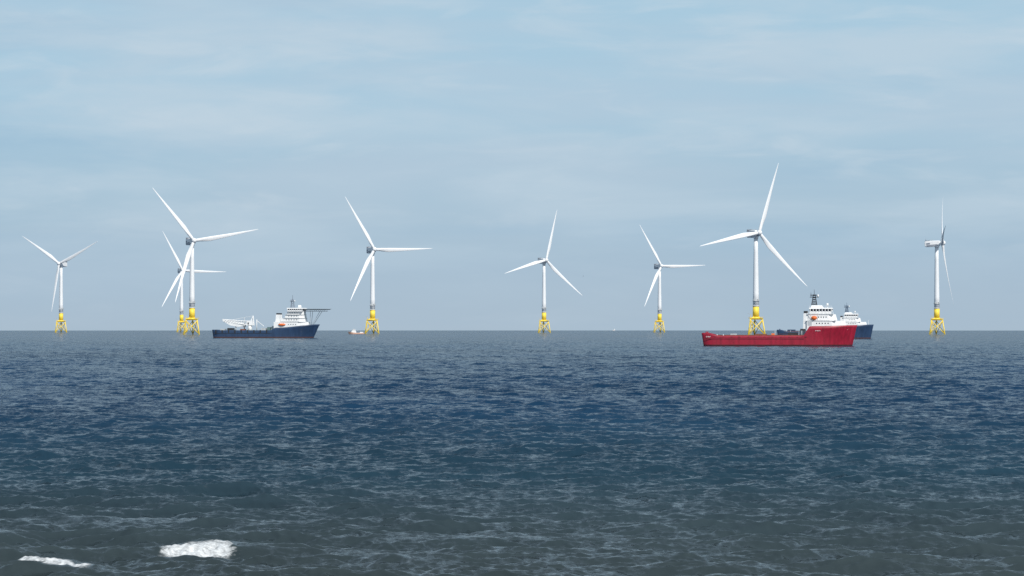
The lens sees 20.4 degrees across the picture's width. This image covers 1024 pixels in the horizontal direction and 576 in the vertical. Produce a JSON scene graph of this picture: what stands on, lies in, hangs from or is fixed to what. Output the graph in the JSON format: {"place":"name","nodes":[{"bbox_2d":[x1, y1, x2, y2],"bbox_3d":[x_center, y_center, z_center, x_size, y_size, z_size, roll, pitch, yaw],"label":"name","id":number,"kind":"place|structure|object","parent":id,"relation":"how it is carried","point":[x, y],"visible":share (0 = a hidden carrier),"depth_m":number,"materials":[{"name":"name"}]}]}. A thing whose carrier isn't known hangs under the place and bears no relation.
{"place":"outdoors","nodes":[
{"label":"outdoors","id":0,"kind":"place"},
{"bbox_2d":[0,330,1023,575],"bbox_3d":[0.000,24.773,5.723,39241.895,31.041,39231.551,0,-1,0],"label":"sea","id":1,"kind":"structure","parent":0,"point":[490,452],"depth_m":216.09,"materials":[{"name":"liquid"}]},
{"bbox_2d":[24,237,95,332],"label":"wind turbine","id":2,"kind":"object","parent":1,"relation":"in","point":[62,264],"visible":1,"depth_m":4557.24,"materials":[{"name":"grey metal"}]},
{"bbox_2d":[162,232,222,331],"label":"wind turbine","id":3,"kind":"object","parent":1,"relation":"in","point":[181,321],"visible":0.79,"depth_m":5096.56,"materials":[{"name":"grey metal"}]},
{"bbox_2d":[154,190,257,334],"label":"wind turbine","id":4,"kind":"object","parent":1,"relation":"in","point":[191,241],"visible":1,"depth_m":3346.94,"materials":[{"name":"grey metal"}]},
{"bbox_2d":[212,295,329,337],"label":"blue construction vessel","id":5,"kind":"object","parent":1,"relation":"on","point":[293,323],"visible":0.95,"depth_m":2390.74,"materials":[{"name":"blue paint"}]},
{"bbox_2d":[348,329,363,333],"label":"fishing boat","id":6,"kind":"object","parent":1,"relation":"on","point":[353,331],"visible":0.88,"depth_m":3597.44,"materials":[{"name":"white paint"}]},
{"bbox_2d":[345,197,431,333],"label":"wind turbine","id":7,"kind":"object","parent":1,"relation":"in","point":[372,250],"visible":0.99,"depth_m":3727.00,"materials":[{"name":"grey metal"}]},
{"bbox_2d":[504,211,578,332],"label":"wind turbine","id":8,"kind":"object","parent":1,"relation":"in","point":[543,261],"visible":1,"depth_m":4327.78,"materials":[{"name":"grey metal"}]},
{"bbox_2d":[639,224,703,331],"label":"wind turbine","id":9,"kind":"object","parent":1,"relation":"in","point":[659,266],"visible":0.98,"depth_m":4736.86,"materials":[{"name":"grey metal"}]},
{"bbox_2d":[701,163,807,334],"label":"wind turbine","id":10,"kind":"object","parent":1,"relation":"in","point":[755,234],"visible":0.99,"depth_m":3067.76,"materials":[{"name":"grey metal"}]},
{"bbox_2d":[702,294,856,345],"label":"red supply vessel","id":11,"kind":"object","parent":1,"relation":"on","point":[822,326],"visible":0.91,"depth_m":1386.58,"materials":[{"name":"paint"}]},
{"bbox_2d":[777,306,873,338],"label":"blue supply vessel","id":12,"kind":"object","parent":1,"relation":"on","point":[863,330],"visible":0.49,"depth_m":2242.49,"materials":[{"name":"blue paint"}]},
{"bbox_2d":[924,204,953,333],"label":"wind turbine","id":13,"kind":"object","parent":1,"relation":"in","point":[935,244],"visible":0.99,"depth_m":3438.16,"materials":[{"name":"grey metal"}]},
{"bbox_2d":[0,0,1023,330],"label":"sky","id":14,"kind":"structure","parent":0,"point":[460,130],"materials":[{"name":"blue"}]}
]}

